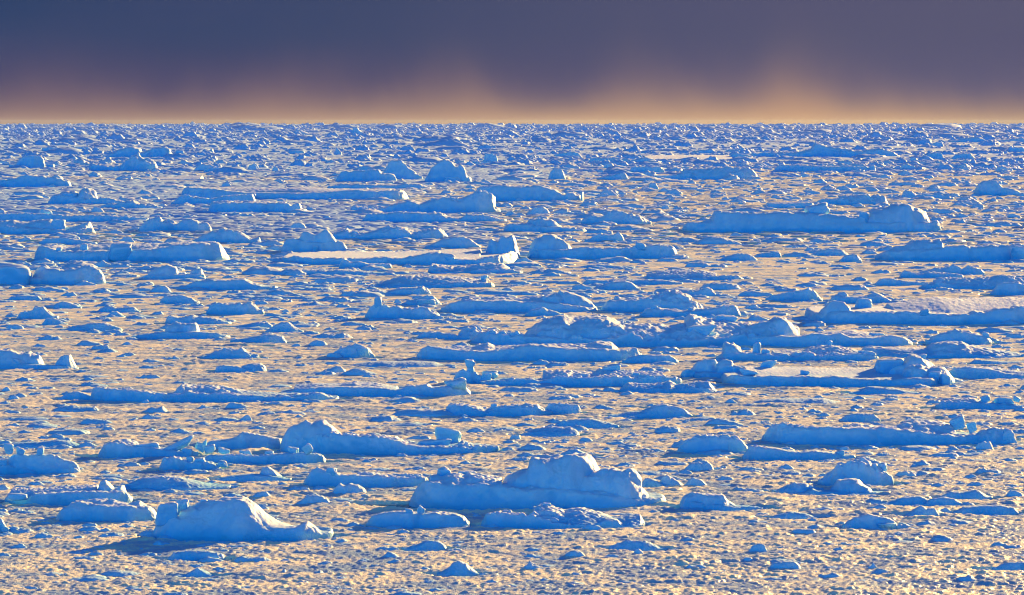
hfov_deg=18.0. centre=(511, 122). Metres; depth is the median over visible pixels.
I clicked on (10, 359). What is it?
iceberg
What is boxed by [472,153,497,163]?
iceberg
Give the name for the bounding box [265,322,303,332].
ice floe
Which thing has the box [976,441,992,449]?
ice lump
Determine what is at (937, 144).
iceberg
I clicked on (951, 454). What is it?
ice lump
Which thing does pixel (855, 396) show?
ice lump
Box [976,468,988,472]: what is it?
ice lump
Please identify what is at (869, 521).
ice floe
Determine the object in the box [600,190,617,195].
ice lump
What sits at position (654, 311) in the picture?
ice floe
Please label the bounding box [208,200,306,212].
iceberg
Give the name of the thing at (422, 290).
ice floe
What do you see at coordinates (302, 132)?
iceberg
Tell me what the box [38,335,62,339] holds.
ice lump
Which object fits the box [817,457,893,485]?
iceberg
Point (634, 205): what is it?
ice lump
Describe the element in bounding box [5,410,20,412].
ice lump
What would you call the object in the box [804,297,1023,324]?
ice floe
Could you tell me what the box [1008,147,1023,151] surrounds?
iceberg
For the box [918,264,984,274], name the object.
ice floe
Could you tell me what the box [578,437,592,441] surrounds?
ice lump
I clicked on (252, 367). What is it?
ice floe
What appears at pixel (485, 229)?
ice lump
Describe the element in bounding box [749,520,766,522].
ice lump
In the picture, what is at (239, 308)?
ice floe
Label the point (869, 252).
ice lump
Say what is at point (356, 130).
iceberg
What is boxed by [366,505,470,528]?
ice floe
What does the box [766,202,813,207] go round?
ice floe
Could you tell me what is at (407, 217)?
ice floe
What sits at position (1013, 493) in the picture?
ice lump
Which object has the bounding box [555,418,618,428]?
ice floe
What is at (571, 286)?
ice lump
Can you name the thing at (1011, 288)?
ice floe
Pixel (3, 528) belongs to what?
ice boulder
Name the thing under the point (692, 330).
iceberg
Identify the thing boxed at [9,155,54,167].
iceberg
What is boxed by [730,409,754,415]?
ice lump
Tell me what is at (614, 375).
ice floe
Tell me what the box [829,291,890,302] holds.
ice floe
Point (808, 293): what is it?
ice floe
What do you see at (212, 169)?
ice boulder
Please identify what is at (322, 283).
loose rubble ice
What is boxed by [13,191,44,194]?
ice lump
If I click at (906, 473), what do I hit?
ice lump
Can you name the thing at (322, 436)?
iceberg
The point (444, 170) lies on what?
iceberg
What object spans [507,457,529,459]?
ice lump
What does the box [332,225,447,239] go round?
ice floe
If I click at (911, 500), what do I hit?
ice floe
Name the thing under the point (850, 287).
ice lump
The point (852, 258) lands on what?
ice floe
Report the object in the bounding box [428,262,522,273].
ice floe
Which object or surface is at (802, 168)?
ice floe
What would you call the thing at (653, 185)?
ice boulder
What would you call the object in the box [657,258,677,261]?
ice lump
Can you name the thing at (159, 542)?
ice lump
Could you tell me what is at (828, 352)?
ice floe
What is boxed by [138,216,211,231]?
iceberg
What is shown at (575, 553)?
ice lump
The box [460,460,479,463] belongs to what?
ice lump
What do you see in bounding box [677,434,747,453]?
ice floe
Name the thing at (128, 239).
ice lump
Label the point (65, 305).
ice floe
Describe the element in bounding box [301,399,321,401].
ice lump
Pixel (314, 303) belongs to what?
ice lump
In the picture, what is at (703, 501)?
ice floe
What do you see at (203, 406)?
ice lump
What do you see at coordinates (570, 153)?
iceberg
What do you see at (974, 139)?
iceberg
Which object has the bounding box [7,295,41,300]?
ice floe
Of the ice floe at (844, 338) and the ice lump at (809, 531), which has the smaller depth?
the ice lump at (809, 531)
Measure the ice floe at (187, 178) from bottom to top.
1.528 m
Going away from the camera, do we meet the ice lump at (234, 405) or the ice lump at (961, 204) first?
the ice lump at (234, 405)
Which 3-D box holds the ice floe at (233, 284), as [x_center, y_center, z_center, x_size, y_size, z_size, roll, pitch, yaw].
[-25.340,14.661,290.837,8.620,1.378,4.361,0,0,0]
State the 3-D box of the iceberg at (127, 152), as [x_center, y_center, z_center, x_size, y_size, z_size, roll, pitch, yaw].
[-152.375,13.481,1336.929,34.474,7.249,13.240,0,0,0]
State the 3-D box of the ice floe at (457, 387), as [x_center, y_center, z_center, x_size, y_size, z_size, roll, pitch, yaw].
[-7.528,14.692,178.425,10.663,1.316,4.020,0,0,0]
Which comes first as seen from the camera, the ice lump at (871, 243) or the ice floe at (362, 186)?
the ice lump at (871, 243)
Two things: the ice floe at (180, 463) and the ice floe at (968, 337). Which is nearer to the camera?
the ice floe at (180, 463)
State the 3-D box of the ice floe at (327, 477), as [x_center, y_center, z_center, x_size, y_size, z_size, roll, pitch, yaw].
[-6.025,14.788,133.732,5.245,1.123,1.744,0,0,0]
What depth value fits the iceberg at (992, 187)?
657.98 m
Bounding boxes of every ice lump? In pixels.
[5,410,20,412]
[6,325,23,328]
[8,395,18,398]
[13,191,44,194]
[16,208,48,212]
[16,236,30,241]
[19,383,35,385]
[28,481,44,484]
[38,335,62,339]
[54,405,98,411]
[61,292,76,295]
[78,526,99,530]
[80,418,111,423]
[83,375,107,377]
[91,206,103,211]
[95,260,110,266]
[101,569,139,576]
[119,236,134,241]
[138,189,151,193]
[141,195,159,198]
[142,406,166,412]
[142,414,160,418]
[149,286,170,291]
[153,540,174,544]
[193,164,215,170]
[196,543,212,546]
[197,404,219,408]
[225,402,247,407]
[234,556,270,561]
[240,415,251,420]
[248,165,256,169]
[253,491,270,496]
[254,300,267,303]
[264,401,281,404]
[289,222,305,227]
[289,486,309,490]
[295,301,324,305]
[296,494,329,503]
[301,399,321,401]
[308,340,326,345]
[312,333,352,337]
[327,353,341,357]
[333,483,365,493]
[342,368,375,374]
[364,415,401,421]
[382,552,398,557]
[385,525,402,528]
[392,409,453,416]
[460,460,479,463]
[467,427,484,431]
[476,227,499,230]
[499,387,537,391]
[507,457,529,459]
[510,435,520,438]
[523,561,543,568]
[526,207,549,214]
[528,204,555,207]
[533,359,551,364]
[557,284,593,287]
[565,550,584,556]
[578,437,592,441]
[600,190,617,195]
[626,204,644,207]
[634,549,643,553]
[654,475,685,479]
[655,461,688,465]
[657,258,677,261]
[660,475,682,485]
[684,477,706,485]
[685,262,710,266]
[685,461,713,470]
[686,565,705,567]
[687,287,714,295]
[691,236,741,243]
[699,283,740,289]
[705,418,740,424]
[714,425,740,428]
[716,476,733,479]
[725,399,736,402]
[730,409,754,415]
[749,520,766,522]
[749,543,766,551]
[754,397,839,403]
[770,561,800,568]
[778,464,793,468]
[792,529,815,533]
[809,238,833,242]
[830,284,868,289]
[837,396,881,397]
[859,241,890,245]
[862,250,877,253]
[872,442,884,445]
[896,471,915,475]
[899,470,928,475]
[903,384,932,387]
[922,467,944,470]
[928,452,958,456]
[931,482,945,486]
[932,209,955,212]
[941,508,951,512]
[953,202,968,205]
[955,219,967,222]
[964,474,976,477]
[967,482,985,485]
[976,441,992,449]
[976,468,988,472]
[981,221,1021,225]
[987,469,1000,473]
[998,422,1016,424]
[1006,490,1023,495]
[1007,214,1021,217]
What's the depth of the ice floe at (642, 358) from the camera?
201.38 m
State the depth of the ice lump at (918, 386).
181.85 m
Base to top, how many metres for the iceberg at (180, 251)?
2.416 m
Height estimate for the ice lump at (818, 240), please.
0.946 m
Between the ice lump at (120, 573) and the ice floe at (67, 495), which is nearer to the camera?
the ice lump at (120, 573)
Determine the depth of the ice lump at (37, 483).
133.43 m
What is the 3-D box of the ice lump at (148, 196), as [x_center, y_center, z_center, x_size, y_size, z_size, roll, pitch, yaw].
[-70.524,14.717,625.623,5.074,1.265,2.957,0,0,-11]
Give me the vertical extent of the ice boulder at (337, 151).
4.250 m
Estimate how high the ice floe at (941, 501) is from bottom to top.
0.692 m
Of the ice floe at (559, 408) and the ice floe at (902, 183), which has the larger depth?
the ice floe at (902, 183)
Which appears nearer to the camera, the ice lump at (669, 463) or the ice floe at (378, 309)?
the ice lump at (669, 463)
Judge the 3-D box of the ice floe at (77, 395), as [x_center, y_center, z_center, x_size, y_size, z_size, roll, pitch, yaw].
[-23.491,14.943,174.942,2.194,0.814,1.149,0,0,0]
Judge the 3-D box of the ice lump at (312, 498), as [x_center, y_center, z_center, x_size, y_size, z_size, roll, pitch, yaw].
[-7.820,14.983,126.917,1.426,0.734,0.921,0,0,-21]
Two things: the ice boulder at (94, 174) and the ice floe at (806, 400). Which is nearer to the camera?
the ice floe at (806, 400)
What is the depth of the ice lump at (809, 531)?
117.31 m
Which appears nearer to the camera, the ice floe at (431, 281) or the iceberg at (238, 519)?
the iceberg at (238, 519)
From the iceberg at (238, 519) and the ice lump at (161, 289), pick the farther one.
the ice lump at (161, 289)
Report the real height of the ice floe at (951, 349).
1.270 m
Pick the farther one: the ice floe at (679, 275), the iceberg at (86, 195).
the iceberg at (86, 195)
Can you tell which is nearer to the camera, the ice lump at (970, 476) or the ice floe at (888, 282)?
the ice lump at (970, 476)
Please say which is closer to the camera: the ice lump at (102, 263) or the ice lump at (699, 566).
the ice lump at (699, 566)
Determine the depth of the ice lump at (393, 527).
118.86 m
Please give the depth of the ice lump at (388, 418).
161.73 m
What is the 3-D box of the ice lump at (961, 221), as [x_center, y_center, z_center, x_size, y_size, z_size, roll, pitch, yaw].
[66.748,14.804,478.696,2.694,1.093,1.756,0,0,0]
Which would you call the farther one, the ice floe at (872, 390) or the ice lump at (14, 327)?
the ice lump at (14, 327)
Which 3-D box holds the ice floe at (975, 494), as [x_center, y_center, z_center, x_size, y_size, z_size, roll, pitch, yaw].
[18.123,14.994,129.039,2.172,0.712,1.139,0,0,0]
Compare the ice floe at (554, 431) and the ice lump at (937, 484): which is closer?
the ice lump at (937, 484)
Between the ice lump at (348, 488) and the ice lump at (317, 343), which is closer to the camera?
the ice lump at (348, 488)
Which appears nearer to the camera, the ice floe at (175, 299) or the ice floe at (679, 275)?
the ice floe at (175, 299)
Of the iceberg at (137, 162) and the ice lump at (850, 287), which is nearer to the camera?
the ice lump at (850, 287)
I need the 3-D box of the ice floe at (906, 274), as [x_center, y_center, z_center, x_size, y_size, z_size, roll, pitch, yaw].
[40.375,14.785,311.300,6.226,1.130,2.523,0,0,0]
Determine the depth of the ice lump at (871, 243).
391.96 m
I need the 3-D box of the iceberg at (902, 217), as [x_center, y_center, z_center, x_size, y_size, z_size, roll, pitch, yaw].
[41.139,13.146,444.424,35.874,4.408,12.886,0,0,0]
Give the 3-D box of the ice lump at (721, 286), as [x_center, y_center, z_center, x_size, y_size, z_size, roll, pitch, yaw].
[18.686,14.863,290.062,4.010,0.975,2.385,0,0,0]
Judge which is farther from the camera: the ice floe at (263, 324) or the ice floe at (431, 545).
the ice floe at (263, 324)
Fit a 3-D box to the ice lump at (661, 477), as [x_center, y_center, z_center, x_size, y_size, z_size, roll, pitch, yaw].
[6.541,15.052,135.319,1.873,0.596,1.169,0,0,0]
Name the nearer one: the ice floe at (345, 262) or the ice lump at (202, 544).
the ice lump at (202, 544)
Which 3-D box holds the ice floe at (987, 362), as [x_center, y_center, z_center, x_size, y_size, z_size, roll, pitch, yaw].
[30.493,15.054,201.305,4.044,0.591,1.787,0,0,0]
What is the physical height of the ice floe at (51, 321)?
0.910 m
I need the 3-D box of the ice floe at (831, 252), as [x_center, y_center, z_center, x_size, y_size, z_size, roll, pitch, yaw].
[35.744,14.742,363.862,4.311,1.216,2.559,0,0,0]
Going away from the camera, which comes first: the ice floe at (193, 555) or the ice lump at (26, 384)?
the ice floe at (193, 555)
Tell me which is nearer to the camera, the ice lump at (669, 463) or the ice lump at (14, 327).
the ice lump at (669, 463)
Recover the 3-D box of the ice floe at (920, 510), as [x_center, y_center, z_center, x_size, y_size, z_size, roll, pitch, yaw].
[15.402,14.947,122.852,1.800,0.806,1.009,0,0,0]
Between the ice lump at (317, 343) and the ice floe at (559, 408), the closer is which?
the ice floe at (559, 408)
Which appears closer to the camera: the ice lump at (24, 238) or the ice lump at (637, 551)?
the ice lump at (637, 551)
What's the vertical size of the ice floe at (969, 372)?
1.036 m
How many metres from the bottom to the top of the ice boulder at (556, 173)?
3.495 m
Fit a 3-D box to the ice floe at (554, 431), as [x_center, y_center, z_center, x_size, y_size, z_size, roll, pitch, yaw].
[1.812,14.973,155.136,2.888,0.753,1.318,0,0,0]
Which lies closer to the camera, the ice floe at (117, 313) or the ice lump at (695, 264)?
the ice floe at (117, 313)
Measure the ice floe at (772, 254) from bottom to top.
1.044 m
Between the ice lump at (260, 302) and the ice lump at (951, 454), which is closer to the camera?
the ice lump at (951, 454)
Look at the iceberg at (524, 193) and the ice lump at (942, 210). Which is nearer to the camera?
the ice lump at (942, 210)
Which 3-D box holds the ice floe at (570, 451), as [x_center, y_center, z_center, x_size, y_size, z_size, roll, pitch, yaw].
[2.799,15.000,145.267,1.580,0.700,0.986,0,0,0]
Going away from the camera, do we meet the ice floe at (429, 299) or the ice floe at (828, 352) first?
the ice floe at (828, 352)
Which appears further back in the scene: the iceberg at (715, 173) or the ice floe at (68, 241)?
the iceberg at (715, 173)
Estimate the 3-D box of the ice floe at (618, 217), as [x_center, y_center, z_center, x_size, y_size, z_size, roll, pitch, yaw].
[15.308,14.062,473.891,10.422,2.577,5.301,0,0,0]
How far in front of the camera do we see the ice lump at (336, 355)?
204.36 m
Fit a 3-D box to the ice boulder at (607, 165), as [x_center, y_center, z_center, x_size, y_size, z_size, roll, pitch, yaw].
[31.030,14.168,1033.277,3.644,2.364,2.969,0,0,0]
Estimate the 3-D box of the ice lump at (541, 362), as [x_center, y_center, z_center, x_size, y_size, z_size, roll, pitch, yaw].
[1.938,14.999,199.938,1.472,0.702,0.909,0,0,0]
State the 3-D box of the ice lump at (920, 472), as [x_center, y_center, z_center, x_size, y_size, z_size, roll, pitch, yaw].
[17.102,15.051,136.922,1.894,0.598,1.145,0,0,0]
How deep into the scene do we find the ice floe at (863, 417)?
161.86 m
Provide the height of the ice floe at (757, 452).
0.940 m
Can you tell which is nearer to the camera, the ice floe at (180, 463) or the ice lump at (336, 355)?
the ice floe at (180, 463)
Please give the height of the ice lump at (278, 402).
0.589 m
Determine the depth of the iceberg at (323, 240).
373.65 m
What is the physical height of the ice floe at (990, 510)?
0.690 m
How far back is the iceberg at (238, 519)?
116.30 m
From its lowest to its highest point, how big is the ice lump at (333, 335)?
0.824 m
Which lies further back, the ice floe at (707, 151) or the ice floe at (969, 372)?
the ice floe at (707, 151)
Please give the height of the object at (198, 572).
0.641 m
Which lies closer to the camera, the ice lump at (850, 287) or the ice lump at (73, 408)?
the ice lump at (73, 408)
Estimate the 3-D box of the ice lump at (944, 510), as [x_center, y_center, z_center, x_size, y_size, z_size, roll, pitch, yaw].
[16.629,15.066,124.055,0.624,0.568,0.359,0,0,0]
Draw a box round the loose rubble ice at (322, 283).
[0,157,1023,594]
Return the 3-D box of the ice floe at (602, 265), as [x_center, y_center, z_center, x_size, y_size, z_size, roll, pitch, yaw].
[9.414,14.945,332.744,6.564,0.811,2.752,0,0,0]
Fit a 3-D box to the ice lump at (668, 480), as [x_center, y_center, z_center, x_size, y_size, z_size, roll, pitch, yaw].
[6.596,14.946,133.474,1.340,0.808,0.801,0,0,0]
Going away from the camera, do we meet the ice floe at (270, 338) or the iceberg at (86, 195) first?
the ice floe at (270, 338)
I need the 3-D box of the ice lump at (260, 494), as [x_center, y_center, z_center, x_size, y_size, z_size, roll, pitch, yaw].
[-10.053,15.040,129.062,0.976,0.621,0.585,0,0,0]
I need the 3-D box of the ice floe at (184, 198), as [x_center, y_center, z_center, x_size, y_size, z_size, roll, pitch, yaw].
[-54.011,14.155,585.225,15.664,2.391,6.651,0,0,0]
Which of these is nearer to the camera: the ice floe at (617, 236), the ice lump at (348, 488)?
the ice lump at (348, 488)
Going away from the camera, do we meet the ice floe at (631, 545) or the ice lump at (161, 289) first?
the ice floe at (631, 545)
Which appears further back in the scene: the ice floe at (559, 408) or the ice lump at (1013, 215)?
the ice lump at (1013, 215)
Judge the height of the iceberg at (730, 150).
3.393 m
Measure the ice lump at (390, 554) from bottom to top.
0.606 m
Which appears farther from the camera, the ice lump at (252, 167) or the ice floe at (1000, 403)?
the ice lump at (252, 167)
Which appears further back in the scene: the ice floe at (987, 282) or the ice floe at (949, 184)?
the ice floe at (949, 184)
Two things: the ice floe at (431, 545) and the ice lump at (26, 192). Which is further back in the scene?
the ice lump at (26, 192)
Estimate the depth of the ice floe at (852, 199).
585.98 m
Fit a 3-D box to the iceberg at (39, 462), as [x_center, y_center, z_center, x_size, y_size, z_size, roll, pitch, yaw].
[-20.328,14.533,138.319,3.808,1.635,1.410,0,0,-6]
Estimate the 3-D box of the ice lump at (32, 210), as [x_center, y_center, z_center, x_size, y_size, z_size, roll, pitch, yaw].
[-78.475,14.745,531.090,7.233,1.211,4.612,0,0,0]
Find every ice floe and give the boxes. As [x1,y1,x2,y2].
[0,209,148,221]
[0,219,95,233]
[0,440,78,448]
[5,480,132,505]
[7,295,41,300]
[17,306,58,318]
[39,237,96,244]
[42,318,67,324]
[52,301,81,308]
[56,498,156,521]
[58,391,90,399]
[60,322,122,330]
[90,383,338,402]
[98,305,140,312]
[98,435,214,457]
[100,200,161,208]
[108,311,124,316]
[124,475,231,490]
[131,321,229,338]
[139,264,205,279]
[143,176,211,179]
[159,295,199,303]
[159,456,226,470]
[165,314,231,324]
[167,550,224,561]
[171,194,255,203]
[181,186,408,199]
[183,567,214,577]
[185,278,277,289]
[201,347,258,358]
[205,443,325,464]
[206,301,263,314]
[207,431,281,448]
[215,363,266,372]
[215,467,291,481]
[230,321,272,327]
[230,334,286,342]
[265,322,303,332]
[278,268,381,274]
[279,377,471,396]
[281,235,520,264]
[303,467,427,487]
[327,183,430,188]
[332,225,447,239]
[332,343,374,357]
[339,258,391,268]
[351,360,442,366]
[362,211,506,222]
[364,297,439,319]
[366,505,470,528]
[367,286,430,294]
[369,274,494,287]
[401,540,446,550]
[402,294,440,305]
[416,341,639,360]
[417,326,482,339]
[419,237,480,247]
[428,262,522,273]
[437,560,478,576]
[445,403,552,416]
[479,364,681,386]
[481,503,644,529]
[514,257,538,263]
[520,426,578,436]
[525,307,563,315]
[545,402,581,414]
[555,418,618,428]
[560,449,587,455]
[572,264,634,267]
[581,210,651,224]
[582,279,682,284]
[584,232,623,241]
[585,172,627,179]
[588,157,661,162]
[591,280,639,289]
[608,540,667,550]
[609,404,692,418]
[619,380,716,393]
[622,354,678,363]
[639,305,740,316]
[642,478,668,487]
[643,153,752,159]
[646,269,742,280]
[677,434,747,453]
[679,492,762,510]
[691,148,715,153]
[716,253,756,260]
[716,340,877,360]
[742,445,855,460]
[754,251,780,256]
[758,330,912,346]
[765,287,822,300]
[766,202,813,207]
[770,511,818,518]
[772,482,823,493]
[773,164,875,171]
[794,478,882,494]
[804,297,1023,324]
[811,248,847,255]
[815,194,887,204]
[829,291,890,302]
[839,254,861,261]
[839,413,879,422]
[841,514,897,529]
[848,386,917,394]
[862,341,1021,358]
[873,278,925,285]
[880,496,928,505]
[888,182,915,185]
[896,505,939,516]
[899,270,962,277]
[901,190,953,199]
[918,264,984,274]
[919,274,1023,288]
[923,497,961,505]
[925,328,991,344]
[928,182,957,186]
[935,395,1023,409]
[940,489,992,499]
[949,366,1023,378]
[952,505,1018,515]
[970,360,1023,363]
[990,281,1023,295]
[992,562,1023,570]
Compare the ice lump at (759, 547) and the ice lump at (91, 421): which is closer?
the ice lump at (759, 547)
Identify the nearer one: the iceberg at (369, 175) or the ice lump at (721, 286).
the ice lump at (721, 286)
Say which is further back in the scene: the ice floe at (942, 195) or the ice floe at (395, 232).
the ice floe at (942, 195)
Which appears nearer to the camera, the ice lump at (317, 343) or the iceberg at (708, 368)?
the iceberg at (708, 368)
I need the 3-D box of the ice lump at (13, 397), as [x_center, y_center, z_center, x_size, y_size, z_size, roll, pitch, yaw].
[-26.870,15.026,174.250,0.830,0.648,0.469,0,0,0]
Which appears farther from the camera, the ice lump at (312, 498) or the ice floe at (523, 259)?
the ice floe at (523, 259)
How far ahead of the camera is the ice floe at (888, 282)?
296.31 m
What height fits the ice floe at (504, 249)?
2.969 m
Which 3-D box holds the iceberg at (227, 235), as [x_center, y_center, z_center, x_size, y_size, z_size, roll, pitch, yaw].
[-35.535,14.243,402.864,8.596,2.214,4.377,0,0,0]
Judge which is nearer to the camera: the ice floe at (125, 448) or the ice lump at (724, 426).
the ice floe at (125, 448)
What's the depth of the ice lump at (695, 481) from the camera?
133.08 m
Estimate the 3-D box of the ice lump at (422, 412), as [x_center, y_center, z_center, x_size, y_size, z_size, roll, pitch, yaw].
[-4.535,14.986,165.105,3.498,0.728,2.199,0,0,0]
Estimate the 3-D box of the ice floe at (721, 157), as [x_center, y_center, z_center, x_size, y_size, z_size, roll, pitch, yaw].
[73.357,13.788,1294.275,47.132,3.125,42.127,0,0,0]
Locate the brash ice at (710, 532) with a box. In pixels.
[0,124,1023,594]
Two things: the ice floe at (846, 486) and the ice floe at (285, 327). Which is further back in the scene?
the ice floe at (285, 327)
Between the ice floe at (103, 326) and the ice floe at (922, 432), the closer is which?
the ice floe at (922, 432)
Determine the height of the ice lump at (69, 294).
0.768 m
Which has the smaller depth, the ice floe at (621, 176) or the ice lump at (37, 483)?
the ice lump at (37, 483)
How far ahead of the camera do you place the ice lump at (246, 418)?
161.92 m
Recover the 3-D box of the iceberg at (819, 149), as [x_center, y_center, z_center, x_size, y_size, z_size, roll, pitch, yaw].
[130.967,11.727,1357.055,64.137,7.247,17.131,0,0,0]
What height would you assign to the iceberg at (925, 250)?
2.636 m
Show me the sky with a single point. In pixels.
(62, 61)
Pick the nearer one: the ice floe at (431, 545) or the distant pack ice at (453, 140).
the ice floe at (431, 545)
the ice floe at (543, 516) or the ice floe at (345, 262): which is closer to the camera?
the ice floe at (543, 516)
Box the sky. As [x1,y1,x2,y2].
[0,0,1023,123]
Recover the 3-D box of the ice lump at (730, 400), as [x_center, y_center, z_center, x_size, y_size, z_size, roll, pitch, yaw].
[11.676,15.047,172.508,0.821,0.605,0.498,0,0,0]
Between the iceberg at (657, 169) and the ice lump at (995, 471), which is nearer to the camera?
the ice lump at (995, 471)
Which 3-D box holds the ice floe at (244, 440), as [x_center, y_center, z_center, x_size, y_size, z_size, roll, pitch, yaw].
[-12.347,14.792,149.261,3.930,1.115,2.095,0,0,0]
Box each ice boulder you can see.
[0,518,10,532]
[88,171,102,176]
[204,167,220,171]
[287,150,304,153]
[334,147,341,154]
[548,168,565,178]
[604,163,613,167]
[648,182,658,188]
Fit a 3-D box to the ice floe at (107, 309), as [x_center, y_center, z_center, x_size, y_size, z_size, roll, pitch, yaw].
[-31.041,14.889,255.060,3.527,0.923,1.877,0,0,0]
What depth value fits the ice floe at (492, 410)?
164.85 m
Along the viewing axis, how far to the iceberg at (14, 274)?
298.05 m
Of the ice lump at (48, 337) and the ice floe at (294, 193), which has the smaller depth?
the ice lump at (48, 337)
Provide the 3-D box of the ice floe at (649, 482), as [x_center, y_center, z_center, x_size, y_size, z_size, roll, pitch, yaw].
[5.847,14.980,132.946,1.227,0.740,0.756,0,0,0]
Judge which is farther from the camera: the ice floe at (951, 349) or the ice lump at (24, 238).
the ice lump at (24, 238)
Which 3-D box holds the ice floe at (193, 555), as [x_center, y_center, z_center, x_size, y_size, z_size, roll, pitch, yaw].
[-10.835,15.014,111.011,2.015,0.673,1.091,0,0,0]
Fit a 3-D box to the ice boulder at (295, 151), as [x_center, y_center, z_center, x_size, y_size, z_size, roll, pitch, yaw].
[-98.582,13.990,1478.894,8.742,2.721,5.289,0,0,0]
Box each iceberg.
[0,174,70,187]
[0,264,105,284]
[0,349,78,368]
[0,443,80,474]
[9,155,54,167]
[34,241,229,261]
[42,147,56,150]
[48,188,124,204]
[89,152,157,170]
[103,146,183,157]
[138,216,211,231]
[152,496,333,541]
[193,228,260,242]
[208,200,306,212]
[279,419,498,455]
[280,229,346,251]
[295,129,326,134]
[335,169,396,181]
[350,189,500,212]
[351,127,363,134]
[383,160,422,179]
[409,452,665,509]
[425,159,471,181]
[440,290,597,312]
[453,359,497,383]
[471,314,799,346]
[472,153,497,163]
[474,185,583,200]
[503,218,585,232]
[527,234,676,258]
[555,151,581,156]
[601,289,702,311]
[629,166,664,172]
[652,166,756,179]
[681,202,940,232]
[681,359,744,377]
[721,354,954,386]
[726,148,743,151]
[750,142,899,157]
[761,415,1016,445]
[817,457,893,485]
[874,239,1023,260]
[925,152,943,158]
[930,142,943,146]
[942,137,1023,141]
[952,153,974,159]
[973,180,1023,195]
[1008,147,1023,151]
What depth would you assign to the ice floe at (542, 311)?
250.17 m
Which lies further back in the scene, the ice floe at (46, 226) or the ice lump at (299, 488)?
the ice floe at (46, 226)
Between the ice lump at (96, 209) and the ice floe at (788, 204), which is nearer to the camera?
the ice lump at (96, 209)
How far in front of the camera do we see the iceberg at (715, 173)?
841.81 m
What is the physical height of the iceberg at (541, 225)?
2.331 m
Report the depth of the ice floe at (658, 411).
164.32 m
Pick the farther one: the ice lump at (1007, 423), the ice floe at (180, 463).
the ice lump at (1007, 423)
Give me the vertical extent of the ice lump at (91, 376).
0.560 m
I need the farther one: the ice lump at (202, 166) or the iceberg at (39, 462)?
the ice lump at (202, 166)
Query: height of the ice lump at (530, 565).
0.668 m
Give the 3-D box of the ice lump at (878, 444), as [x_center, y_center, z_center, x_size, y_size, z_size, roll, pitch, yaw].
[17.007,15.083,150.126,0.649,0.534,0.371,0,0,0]
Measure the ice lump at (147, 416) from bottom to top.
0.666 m
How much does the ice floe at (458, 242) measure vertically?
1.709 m
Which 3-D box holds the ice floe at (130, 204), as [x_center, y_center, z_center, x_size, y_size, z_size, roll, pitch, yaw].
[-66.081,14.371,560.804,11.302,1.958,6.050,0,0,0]
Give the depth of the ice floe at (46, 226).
434.62 m
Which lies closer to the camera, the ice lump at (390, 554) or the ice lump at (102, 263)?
the ice lump at (390, 554)
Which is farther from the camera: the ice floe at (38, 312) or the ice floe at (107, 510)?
the ice floe at (38, 312)
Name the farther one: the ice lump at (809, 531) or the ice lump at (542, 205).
the ice lump at (542, 205)
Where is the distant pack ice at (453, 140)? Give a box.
[0,122,1023,176]
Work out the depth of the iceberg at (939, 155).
1286.02 m
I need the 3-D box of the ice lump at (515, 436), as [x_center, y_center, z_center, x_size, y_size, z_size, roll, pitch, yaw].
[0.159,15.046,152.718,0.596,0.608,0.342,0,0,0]
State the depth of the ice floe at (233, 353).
204.70 m
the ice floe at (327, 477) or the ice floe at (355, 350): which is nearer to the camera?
the ice floe at (327, 477)
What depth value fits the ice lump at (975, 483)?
133.08 m
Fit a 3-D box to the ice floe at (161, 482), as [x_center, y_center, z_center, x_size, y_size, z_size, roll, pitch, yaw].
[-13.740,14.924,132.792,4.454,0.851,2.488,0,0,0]
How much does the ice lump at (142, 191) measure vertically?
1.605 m
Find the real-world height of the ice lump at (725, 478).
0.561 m
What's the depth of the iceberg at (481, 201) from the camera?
529.92 m
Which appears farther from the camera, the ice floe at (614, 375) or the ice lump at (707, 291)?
the ice lump at (707, 291)
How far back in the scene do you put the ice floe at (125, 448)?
144.77 m
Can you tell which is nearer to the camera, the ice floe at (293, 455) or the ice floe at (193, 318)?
the ice floe at (293, 455)
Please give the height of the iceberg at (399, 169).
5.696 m
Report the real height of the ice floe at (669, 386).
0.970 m
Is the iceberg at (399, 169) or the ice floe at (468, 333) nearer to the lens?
the ice floe at (468, 333)

